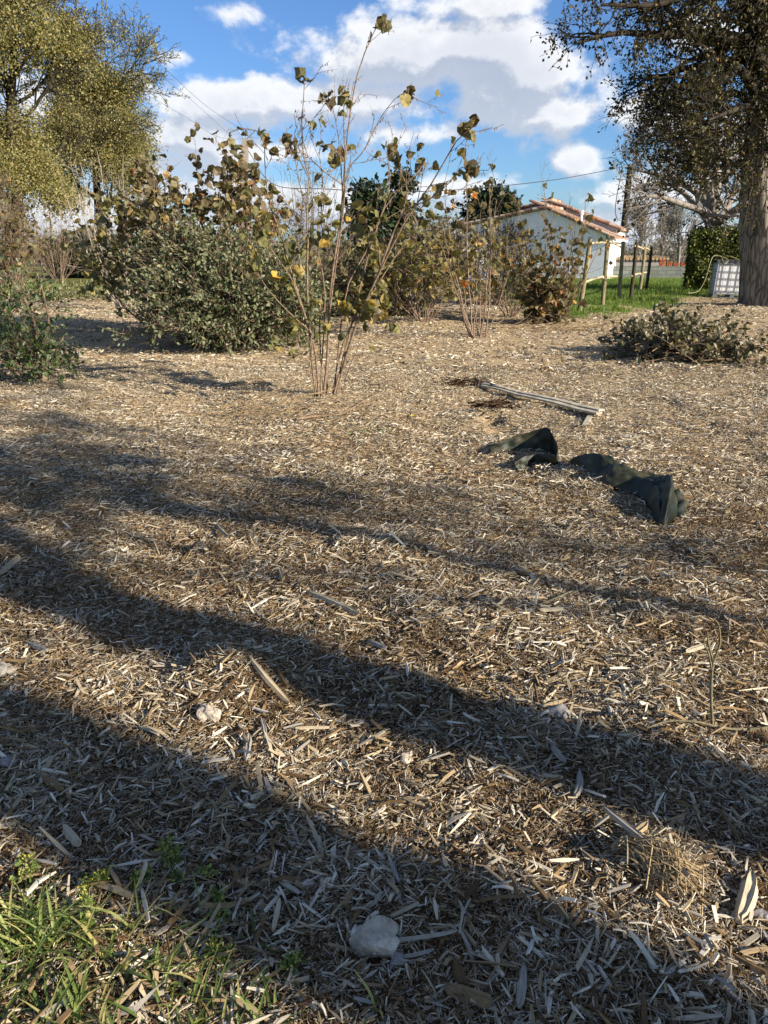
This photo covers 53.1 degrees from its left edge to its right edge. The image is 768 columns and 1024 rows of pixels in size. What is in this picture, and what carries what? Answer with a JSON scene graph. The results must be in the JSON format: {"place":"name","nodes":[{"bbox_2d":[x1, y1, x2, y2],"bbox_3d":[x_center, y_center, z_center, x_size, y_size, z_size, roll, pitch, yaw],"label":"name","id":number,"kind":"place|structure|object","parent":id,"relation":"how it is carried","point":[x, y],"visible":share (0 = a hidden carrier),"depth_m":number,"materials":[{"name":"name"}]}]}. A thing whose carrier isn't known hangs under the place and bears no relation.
{"place":"outdoors","nodes":[
{"label":"outdoors","id":0,"kind":"place"},
{"bbox_2d":[0,0,747,249],"label":"sky","id":1,"kind":"structure","parent":0,"point":[238,57],"materials":[{"name":"blue"}]},
{"bbox_2d":[0,253,767,1023],"bbox_3d":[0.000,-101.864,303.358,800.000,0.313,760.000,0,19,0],"label":"ground","id":2,"kind":"structure","parent":0,"point":[316,651],"depth_m":3.52,"materials":[{"name":"wood"}]},
{"bbox_2d":[0,555,20,574],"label":"wood splinter","id":3,"kind":"object","parent":2,"relation":"on","point":[10,564],"visible":1,"depth_m":3.89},
{"bbox_2d":[8,851,40,884],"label":"groundsel plant","id":4,"kind":"object","parent":2,"relation":"on","point":[32,867],"visible":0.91,"depth_m":1.95,"materials":[{"name":"green plant"}]},
{"bbox_2d":[0,169,57,290],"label":"hazel bush","id":5,"kind":"object","parent":2,"relation":"on","point":[8,233],"visible":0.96,"depth_m":25.85,"materials":[{"name":"brown plant"}]},
{"bbox_2d":[26,641,47,650],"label":"wood splinter","id":6,"kind":"object","parent":2,"relation":"on","point":[37,646],"visible":1,"depth_m":2.99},
{"bbox_2d":[0,249,95,387],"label":"broadleaf bush","id":7,"kind":"object","parent":2,"relation":"on","point":[40,340],"visible":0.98,"depth_m":8.81,"materials":[{"name":"green plant"}]},
{"bbox_2d":[18,192,94,281],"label":"hazel bush","id":8,"kind":"object","parent":2,"relation":"on","point":[61,273],"visible":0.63,"depth_m":36.07,"materials":[{"name":"brown plant"}]},
{"bbox_2d":[0,0,120,278],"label":"oak tree","id":9,"kind":"object","parent":2,"relation":"on","point":[22,156],"visible":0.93,"depth_m":39.97,"materials":[{"name":"green plant"}]},
{"bbox_2d":[0,225,131,265],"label":"distant thicket","id":10,"kind":"object","parent":2,"relation":"on","point":[43,240],"visible":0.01,"depth_m":73.96,"materials":[{"name":"grey plant"}]},
{"bbox_2d":[0,277,139,301],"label":"weeds","id":11,"kind":"object","parent":2,"relation":"on","point":[70,290],"visible":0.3,"depth_m":25.93,"materials":[{"name":"green plant"}]},
{"bbox_2d":[38,222,127,277],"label":"ivy mound","id":12,"kind":"object","parent":2,"relation":"on","point":[75,274],"visible":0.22,"depth_m":42.45,"materials":[{"name":"green plant"}]},
{"bbox_2d":[73,886,96,929],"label":"groundsel plant","id":13,"kind":"object","parent":2,"relation":"on","point":[85,899],"visible":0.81,"depth_m":1.81,"materials":[{"name":"green plant"}]},
{"bbox_2d":[75,864,113,891],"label":"groundsel plant","id":14,"kind":"object","parent":2,"relation":"on","point":[98,875],"visible":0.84,"depth_m":1.90,"materials":[{"name":"green plant"}]},
{"bbox_2d":[7,0,189,228],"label":"oak tree","id":15,"kind":"object","parent":2,"relation":"on","point":[118,128],"visible":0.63,"depth_m":49.07,"materials":[{"name":"green plant"}]},
{"bbox_2d":[45,149,164,309],"bbox_3d":[-7.030,-7.173,19.713,3.161,3.930,3.465,0,19,0],"label":"hazel bush","id":16,"kind":"object","parent":2,"relation":"on","point":[82,191],"visible":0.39,"depth_m":19.48,"materials":[{"name":"brown plant"}]},
{"bbox_2d":[60,177,219,329],"bbox_3d":[-4.579,-4.925,14.802,2.977,2.845,2.639,0,19,0],"label":"hazel bush","id":17,"kind":"object","parent":2,"relation":"on","point":[102,237],"visible":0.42,"depth_m":14.35,"materials":[{"name":"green plant"}]},
{"bbox_2d":[128,865,153,890],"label":"groundsel plant","id":18,"kind":"object","parent":2,"relation":"on","point":[136,873],"visible":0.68,"depth_m":1.93,"materials":[{"name":"green plant"}]},
{"bbox_2d":[154,833,184,871],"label":"groundsel plant","id":19,"kind":"object","parent":2,"relation":"on","point":[166,848],"visible":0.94,"depth_m":1.98,"materials":[{"name":"green plant"}]},
{"bbox_2d":[166,863,219,886],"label":"groundsel plant","id":20,"kind":"object","parent":2,"relation":"on","point":[210,871],"visible":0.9,"depth_m":1.94,"materials":[{"name":"green plant"}]},
{"bbox_2d":[98,121,303,334],"bbox_3d":[-3.222,-4.884,13.312,3.144,3.731,2.934,-14,24,-36],"label":"hazel bush","id":21,"kind":"object","parent":2,"relation":"on","point":[203,203],"visible":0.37,"depth_m":12.66,"materials":[{"name":"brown plant"}]},
{"bbox_2d":[202,934,232,973],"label":"groundsel plant","id":22,"kind":"object","parent":2,"relation":"on","point":[221,948],"visible":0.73,"depth_m":1.74,"materials":[{"name":"green plant"}]},
{"bbox_2d":[99,204,345,355],"bbox_3d":[-2.481,-3.698,12.229,3.943,2.338,2.957,0,19,0],"label":"silverthorn bush","id":23,"kind":"object","parent":2,"relation":"on","point":[200,305],"visible":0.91,"depth_m":11.83,"materials":[{"name":"green plant"}]},
{"bbox_2d":[209,885,235,922],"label":"groundsel plant","id":24,"kind":"object","parent":2,"relation":"on","point":[217,896],"visible":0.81,"depth_m":1.87,"materials":[{"name":"green plant"}]},
{"bbox_2d":[228,128,262,228],"bbox_3d":[-7.156,-16.319,40.923,1.832,7.475,0.260,0,19,0],"label":"power pole","id":25,"kind":"object","parent":2,"relation":"on","point":[246,154],"visible":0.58,"depth_m":39.86,"materials":[{"name":"wood"}]},
{"bbox_2d":[103,2,242,130],"bbox_3d":[-7.548,-16.300,29.304,0.968,0.462,22.003,0,19,0],"label":"power line","id":26,"kind":"object","parent":25,"relation":"attached to","point":[157,61],"visible":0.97,"depth_m":25.44,"materials":[{"name":"metal"}]},
{"bbox_2d":[248,150,623,191],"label":"power line","id":27,"kind":"object","parent":25,"relation":"attached to","point":[443,190],"visible":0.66,"depth_m":40.46,"materials":[{"name":"metal"}]},
{"bbox_2d":[237,175,317,264],"bbox_3d":[-3.446,-9.140,25.349,3.013,4.009,3.072,8,20,22],"label":"willow sapling","id":28,"kind":"object","parent":2,"relation":"on","point":[302,212],"visible":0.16,"depth_m":25.14,"materials":[{"name":"plant"}]},
{"bbox_2d":[277,948,309,979],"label":"groundsel plant","id":29,"kind":"object","parent":2,"relation":"on","point":[292,959],"visible":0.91,"depth_m":1.70,"materials":[{"name":"green plant"}]},
{"bbox_2d":[237,136,358,293],"bbox_3d":[-2.553,-8.758,22.596,4.139,5.073,5.352,0,19,0],"label":"willow sapling","id":30,"kind":"object","parent":2,"relation":"on","point":[311,217],"visible":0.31,"depth_m":22.19,"materials":[{"name":"plant"}]},
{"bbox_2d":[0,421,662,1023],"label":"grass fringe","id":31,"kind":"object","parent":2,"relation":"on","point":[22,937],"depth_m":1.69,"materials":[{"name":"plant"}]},
{"bbox_2d":[298,212,403,315],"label":"hazel bush","id":32,"kind":"object","parent":2,"relation":"on","point":[343,272],"visible":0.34,"depth_m":17.63,"materials":[{"name":"brown plant"}]},
{"bbox_2d":[272,231,438,263],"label":"distant thicket","id":33,"kind":"object","parent":2,"relation":"on","point":[353,257],"visible":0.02,"depth_m":80.31,"materials":[{"name":"grey plant"}]},
{"bbox_2d":[235,13,503,397],"bbox_3d":[-0.202,-2.818,7.490,2.470,3.504,1.606,0,19,0],"label":"hazel bush","id":34,"kind":"object","parent":2,"relation":"on","point":[375,310],"visible":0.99,"depth_m":7.54,"materials":[{"name":"brown plant"}]},
{"bbox_2d":[342,172,397,272],"bbox_3d":[-0.796,-13.178,35.827,2.562,4.926,2.553,-12,22,-31],"label":"drooping tree","id":35,"kind":"object","parent":2,"relation":"on","point":[366,195],"visible":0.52,"depth_m":35.05,"materials":[{"name":"green plant"}]},
{"bbox_2d":[368,639,386,648],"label":"wood splinter","id":36,"kind":"object","parent":2,"relation":"on","point":[378,644],"visible":1,"depth_m":3.03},
{"bbox_2d":[0,291,767,1023],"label":"wood chips","id":37,"kind":"object","parent":2,"relation":"on","point":[552,887],"visible":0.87,"depth_m":2.73,"materials":[{"name":"wood"}]},
{"bbox_2d":[0,661,14,677],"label":"stone","id":38,"kind":"object","parent":37,"relation":"on","point":[6,668],"visible":0.94,"depth_m":2.81,"materials":[{"name":"stone"}]},
{"bbox_2d":[0,754,16,767],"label":"stone","id":39,"kind":"object","parent":37,"relation":"on","point":[6,762],"visible":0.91,"depth_m":2.34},
{"bbox_2d":[42,776,64,790],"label":"wood splinter","id":40,"kind":"object","parent":37,"relation":"on","point":[55,782],"visible":1,"depth_m":2.26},
{"bbox_2d":[62,824,81,846],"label":"wood splinter","id":41,"kind":"object","parent":37,"relation":"on","point":[72,837],"visible":1,"depth_m":2.08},
{"bbox_2d":[94,882,132,897],"bbox_3d":[-0.666,0.929,1.896,0.129,0.018,0.018,8,20,22],"label":"wood splinter","id":42,"kind":"object","parent":37,"relation":"on","point":[116,889],"visible":0.78,"depth_m":1.89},
{"bbox_2d":[196,703,220,723],"bbox_3d":[-0.584,0.673,2.575,0.085,0.067,0.067,1,19,4],"label":"stone","id":43,"kind":"object","parent":37,"relation":"on","point":[208,711],"visible":0.94,"depth_m":2.55,"materials":[{"name":"stone"}]},
{"bbox_2d":[216,523,231,538],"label":"wood splinter","id":44,"kind":"object","parent":37,"relation":"on","point":[223,531],"visible":0.99,"depth_m":4.25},
{"bbox_2d":[243,733,251,760],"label":"wood splinter","id":45,"kind":"object","parent":37,"relation":"on","point":[247,746],"visible":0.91,"depth_m":2.41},
{"bbox_2d":[260,717,266,743],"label":"wood splinter","id":46,"kind":"object","parent":37,"relation":"on","point":[263,725],"visible":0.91,"depth_m":2.50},
{"bbox_2d":[249,655,289,703],"bbox_3d":[-0.405,0.587,2.692,0.024,0.092,0.241,-16,25,-39],"label":"wood splinter","id":47,"kind":"object","parent":37,"relation":"on","point":[268,680],"visible":1,"depth_m":2.68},
{"bbox_2d":[271,898,280,931],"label":"wood splinter","id":48,"kind":"object","parent":37,"relation":"on","point":[276,915],"visible":1,"depth_m":1.83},
{"bbox_2d":[276,666,287,686],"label":"wood splinter","id":49,"kind":"object","parent":37,"relation":"on","point":[281,676],"visible":1,"depth_m":2.73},
{"bbox_2d":[109,382,493,444],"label":"twig litter","id":50,"kind":"object","parent":37,"relation":"on","point":[249,408],"visible":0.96,"depth_m":7.25,"materials":[{"name":"wood"}]},
{"bbox_2d":[303,878,313,888],"bbox_3d":[-0.187,0.931,1.919,0.026,0.020,0.027,13,23,33],"label":"stone","id":51,"kind":"object","parent":37,"relation":"on","point":[305,883],"visible":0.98,"depth_m":1.91,"materials":[{"name":"stone"}]},
{"bbox_2d":[295,726,329,728],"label":"wood splinter","id":52,"kind":"object","parent":37,"relation":"on","point":[313,727],"visible":1,"depth_m":2.52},
{"bbox_2d":[307,590,359,614],"bbox_3d":[-0.222,0.393,3.368,0.031,0.030,0.359,-17,25,-41],"label":"wood splinter","id":53,"kind":"object","parent":37,"relation":"on","point":[332,601],"visible":1,"depth_m":3.35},
{"bbox_2d":[295,390,384,419],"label":"curved branch","id":54,"kind":"object","parent":37,"relation":"on","point":[311,416],"visible":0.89,"depth_m":7.01,"materials":[{"name":"brown plant"}]},
{"bbox_2d":[348,915,399,957],"bbox_3d":[-0.022,0.975,1.760,0.119,0.090,0.108,-1,19,-2],"label":"stone","id":55,"kind":"object","parent":37,"relation":"on","point":[377,934],"visible":0.94,"depth_m":1.73,"materials":[{"name":"stone"}]},
{"bbox_2d":[398,930,456,941],"bbox_3d":[0.092,0.969,1.754,0.154,0.014,0.010,-2,19,-7],"label":"wood splinter","id":56,"kind":"object","parent":37,"relation":"on","point":[424,936],"visible":0.83,"depth_m":1.75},
{"bbox_2d":[451,957,466,984],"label":"wood splinter","id":57,"kind":"object","parent":37,"relation":"on","point":[458,972],"visible":1,"depth_m":1.66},
{"bbox_2d":[444,982,491,1007],"bbox_3d":[0.176,1.013,1.611,0.106,0.033,0.036,11,22,29],"label":"wood splinter","id":58,"kind":"object","parent":37,"relation":"on","point":[482,999],"visible":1,"depth_m":1.60,"materials":[{"name":"wood"}]},
{"bbox_2d":[516,962,526,1008],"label":"wood splinter","id":59,"kind":"object","parent":37,"relation":"on","point":[521,989],"visible":1,"depth_m":1.61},
{"bbox_2d":[504,590,572,662],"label":"curved branch","id":60,"kind":"object","parent":37,"relation":"on","point":[506,636],"visible":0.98,"depth_m":3.23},
{"bbox_2d":[474,379,604,426],"bbox_3d":[1.527,-1.240,8.163,0.439,0.111,2.627,-7,20,-20],"label":"fallen stake","id":61,"kind":"object","parent":37,"relation":"on","point":[591,410],"visible":0.98,"depth_m":7.76,"materials":[{"name":"grey wood"}]},
{"bbox_2d":[540,607,562,611],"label":"wood splinter","id":62,"kind":"object","parent":37,"relation":"on","point":[551,609],"visible":1,"depth_m":3.33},
{"bbox_2d":[546,704,569,718],"bbox_3d":[0.602,0.691,2.645,0.084,0.054,0.061,-10,21,-28],"label":"stone","id":63,"kind":"object","parent":37,"relation":"on","point":[558,711],"visible":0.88,"depth_m":2.63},
{"bbox_2d":[551,744,565,762],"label":"wood splinter","id":64,"kind":"object","parent":37,"relation":"on","point":[557,752],"visible":1,"depth_m":2.40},
{"bbox_2d":[569,453,677,526],"bbox_3d":[1.635,-0.212,5.007,0.390,0.214,1.279,-4,19,-12],"label":"ground sheet","id":65,"kind":"object","parent":37,"relation":"on","point":[656,492],"visible":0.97,"depth_m":4.91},
{"bbox_2d":[605,831,715,921],"bbox_3d":[0.690,0.889,1.916,0.208,0.109,0.290,-10,21,-27],"label":"bark fibre","id":66,"kind":"object","parent":37,"relation":"on","point":[677,856],"visible":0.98,"depth_m":1.91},
{"bbox_2d":[646,720,767,730],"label":"curved branch","id":67,"kind":"object","parent":37,"relation":"on","point":[727,728],"visible":0.98,"depth_m":2.52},
{"bbox_2d":[733,870,758,923],"bbox_3d":[0.885,0.937,1.871,0.044,0.029,0.172,11,22,30],"label":"wood splinter","id":68,"kind":"object","parent":37,"relation":"on","point":[747,896],"visible":1,"depth_m":1.86,"materials":[{"name":"wood"}]},
{"bbox_2d":[733,953,767,975],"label":"wood splinter","id":69,"kind":"object","parent":37,"relation":"on","point":[752,965],"visible":1,"depth_m":1.70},
{"bbox_2d":[753,909,767,920],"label":"stone","id":70,"kind":"object","parent":37,"relation":"on","point":[762,913],"visible":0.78,"depth_m":1.83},
{"bbox_2d":[304,205,485,316],"bbox_3d":[-0.066,-5.834,18.025,4.918,2.560,2.589,6,20,18],"label":"silverthorn bush","id":71,"kind":"object","parent":2,"relation":"on","point":[338,282],"visible":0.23,"depth_m":17.86,"materials":[{"name":"green plant"}]},
{"bbox_2d":[389,950,403,968],"bbox_3d":[0.029,1.000,1.709,0.033,0.029,0.048,1,19,4],"label":"stone","id":72,"kind":"object","parent":2,"relation":"on","point":[397,956],"visible":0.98,"depth_m":1.71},
{"bbox_2d":[381,160,423,259],"bbox_3d":[0.828,-14.830,39.261,2.546,5.872,2.522,-12,22,-32],"label":"conifer tree","id":73,"kind":"object","parent":2,"relation":"on","point":[395,185],"visible":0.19,"depth_m":38.59,"materials":[{"name":"green plant"}]},
{"bbox_2d":[400,751,412,763],"bbox_3d":[0.070,0.774,2.412,0.042,0.027,0.059,-1,19,-4],"label":"stone","id":74,"kind":"object","parent":2,"relation":"on","point":[405,755],"visible":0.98,"depth_m":2.40,"materials":[{"name":"stone"}]},
{"bbox_2d":[403,948,433,957],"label":"wood splinter","id":75,"kind":"object","parent":2,"relation":"on","point":[419,953],"visible":1,"depth_m":1.71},
{"bbox_2d":[356,204,484,321],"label":"hazel bush","id":76,"kind":"object","parent":2,"relation":"on","point":[415,268],"visible":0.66,"depth_m":16.26,"materials":[{"name":"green plant"}]},
{"bbox_2d":[433,374,491,386],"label":"twig litter","id":77,"kind":"object","parent":2,"relation":"on","point":[457,381],"visible":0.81,"depth_m":9.03,"materials":[{"name":"brown plant"}]},
{"bbox_2d":[422,148,532,337],"bbox_3d":[1.723,-4.612,13.352,1.727,3.147,2.444,7,20,20],"label":"hazel bush","id":78,"kind":"object","parent":2,"relation":"on","point":[498,261],"visible":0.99,"depth_m":13.32,"materials":[{"name":"brown plant"}]},
{"bbox_2d":[467,397,520,418],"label":"twig litter","id":79,"kind":"object","parent":2,"relation":"on","point":[501,403],"visible":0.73,"depth_m":7.46,"materials":[{"name":"brown plant"}]},
{"bbox_2d":[464,206,544,305],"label":"silverthorn bush","id":80,"kind":"object","parent":2,"relation":"on","point":[511,235],"visible":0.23,"depth_m":22.02,"materials":[{"name":"green plant"}]},
{"bbox_2d":[466,210,563,316],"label":"hazel bush","id":81,"kind":"object","parent":2,"relation":"on","point":[494,283],"visible":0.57,"depth_m":17.71,"materials":[{"name":"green plant"}]},
{"bbox_2d":[488,427,558,470],"bbox_3d":[1.067,-0.471,5.774,0.506,0.229,0.585,0,19,0],"label":"ground sheet","id":82,"kind":"object","parent":2,"relation":"on","point":[541,439],"visible":0.98,"depth_m":6.00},
{"bbox_2d":[424,309,624,334],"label":"twig litter","id":83,"kind":"object","parent":2,"relation":"on","point":[553,328],"visible":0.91,"depth_m":15.21,"materials":[{"name":"plant"}]},
{"bbox_2d":[510,161,612,322],"bbox_3d":[3.725,-5.632,16.230,1.662,3.306,1.839,-14,23,-35],"label":"hazel bush","id":84,"kind":"object","parent":2,"relation":"on","point":[573,242],"visible":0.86,"depth_m":16.17,"materials":[{"name":"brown plant"}]},
{"bbox_2d":[573,770,582,796],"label":"wood splinter","id":85,"kind":"object","parent":2,"relation":"on","point":[578,789],"visible":1,"depth_m":2.24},
{"bbox_2d":[611,821,647,848],"bbox_3d":[0.658,0.859,2.041,0.167,0.034,0.030,-15,24,-37],"label":"wood splinter","id":86,"kind":"object","parent":2,"relation":"on","point":[641,827],"visible":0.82,"depth_m":2.02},
{"bbox_2d":[602,805,689,877],"bbox_3d":[0.676,0.852,2.004,0.021,0.050,0.318,-8,20,-23],"label":"wood splinter","id":87,"kind":"object","parent":2,"relation":"on","point":[622,822],"visible":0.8,"depth_m":2.05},
{"bbox_2d":[530,0,767,306],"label":"oak tree","id":88,"kind":"object","parent":2,"relation":"on","point":[746,61],"visible":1,"depth_m":18.65,"materials":[{"name":"green plant"}]},
{"bbox_2d":[625,234,687,265],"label":"distant thicket","id":89,"kind":"object","parent":2,"relation":"on","point":[672,254],"visible":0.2,"depth_m":70.38,"materials":[{"name":"grey plant"}]},
{"bbox_2d":[651,192,682,255],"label":"bare tree","id":90,"kind":"object","parent":2,"relation":"on","point":[662,240],"visible":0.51,"depth_m":59.79,"materials":[{"name":"grey plant"}]},
{"bbox_2d":[661,193,701,265],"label":"bare tree","id":91,"kind":"object","parent":2,"relation":"on","point":[673,221],"visible":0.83,"depth_m":56.35,"materials":[{"name":"grey plant"}]},
{"bbox_2d":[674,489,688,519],"bbox_3d":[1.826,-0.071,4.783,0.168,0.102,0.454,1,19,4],"label":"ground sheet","id":92,"kind":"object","parent":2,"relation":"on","point":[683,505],"visible":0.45,"depth_m":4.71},
{"bbox_2d":[597,300,767,367],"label":"branch pile","id":93,"kind":"object","parent":2,"relation":"on","point":[676,337],"visible":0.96,"depth_m":10.64,"materials":[{"name":"green plant"}]},
{"bbox_2d":[686,644,705,652],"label":"wood splinter","id":94,"kind":"object","parent":2,"relation":"on","point":[694,648],"visible":0.91,"depth_m":2.98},
{"bbox_2d":[704,618,720,728],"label":"sapling twig","id":95,"kind":"object","parent":2,"relation":"on","point":[712,658],"visible":0.99,"depth_m":2.46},
{"bbox_2d":[446,275,737,318],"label":"lawn","id":96,"kind":"structure","parent":0,"point":[608,303],"depth_m":25.67,"materials":[{"name":"plant"}]},
{"bbox_2d":[457,239,498,280],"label":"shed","id":97,"kind":"structure","parent":96,"relation":"on","point":[476,263],"depth_m":36.84,"materials":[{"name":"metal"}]},
{"bbox_2d":[454,176,523,222],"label":"holly tree","id":98,"kind":"object","parent":96,"relation":"on","point":[483,195],"visible":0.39,"depth_m":45.46,"materials":[{"name":"green plant"}]},
{"bbox_2d":[457,197,629,278],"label":"house","id":99,"kind":"structure","parent":96,"relation":"on","point":[533,210],"depth_m":42.74,"materials":[{"name":"paint"}]},
{"bbox_2d":[512,263,587,324],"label":"leafy shoots","id":100,"kind":"object","parent":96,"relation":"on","point":[542,303],"visible":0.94,"depth_m":16.32,"materials":[{"name":"brown plant"}]},
{"bbox_2d":[577,236,624,309],"bbox_3d":[6.006,-6.567,21.067,0.234,1.925,5.097,9,21,25],"label":"post and rail","id":101,"kind":"object","parent":96,"relation":"on","point":[604,277],"visible":0.81,"depth_m":21.43,"materials":[{"name":"wood"}]},
{"bbox_2d":[615,164,632,255],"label":"power pole","id":102,"kind":"object","parent":96,"relation":"on","point":[623,224],"visible":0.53,"depth_m":51.85,"materials":[{"name":"wood"}]},
{"bbox_2d":[629,242,652,297],"bbox_3d":[9.037,-8.481,26.881,0.198,1.784,5.080,8,20,22],"label":"post and rail","id":103,"kind":"object","parent":96,"relation":"on","point":[642,272],"visible":0.88,"depth_m":26.45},
{"bbox_2d":[615,255,669,265],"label":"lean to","id":104,"kind":"object","parent":96,"relation":"on","point":[628,260],"visible":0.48,"depth_m":43.93,"materials":[{"name":"stone"}]},
{"bbox_2d":[627,199,661,255],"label":"bare tree","id":105,"kind":"object","parent":96,"relation":"on","point":[642,233],"visible":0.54,"depth_m":54.28,"materials":[{"name":"grey plant"}]},
{"bbox_2d":[612,266,685,277],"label":"block wall","id":106,"kind":"structure","parent":96,"relation":"on","point":[666,271],"depth_m":43.12,"materials":[{"name":"concrete"}]},
{"bbox_2d":[602,86,744,273],"bbox_3d":[11.415,-11.760,29.332,7.728,8.025,8.050,0,19,0],"label":"bare tree","id":107,"kind":"object","parent":96,"relation":"on","point":[707,211],"visible":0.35,"depth_m":27.98,"materials":[{"name":"plant"}]},
{"bbox_2d":[681,224,738,291],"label":"hedge","id":108,"kind":"object","parent":96,"relation":"on","point":[700,242],"visible":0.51,"depth_m":27.85,"materials":[{"name":"green plant"}]},
{"bbox_2d":[708,259,739,297],"bbox_3d":[11.588,-7.776,25.565,1.220,1.205,1.000,7,20,13],"label":"water tank","id":109,"kind":"object","parent":96,"relation":"on","point":[725,278],"visible":0.62,"depth_m":25.22,"materials":[{"name":"plastic"}]},
{"bbox_2d":[693,255,738,292],"bbox_3d":[10.573,-7.692,24.835,1.792,1.162,0.391,-4,19,-12],"label":"garden hose","id":110,"kind":"object","parent":109,"relation":"hanging from","point":[709,265],"visible":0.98,"depth_m":24.79,"materials":[{"name":"rubber"}]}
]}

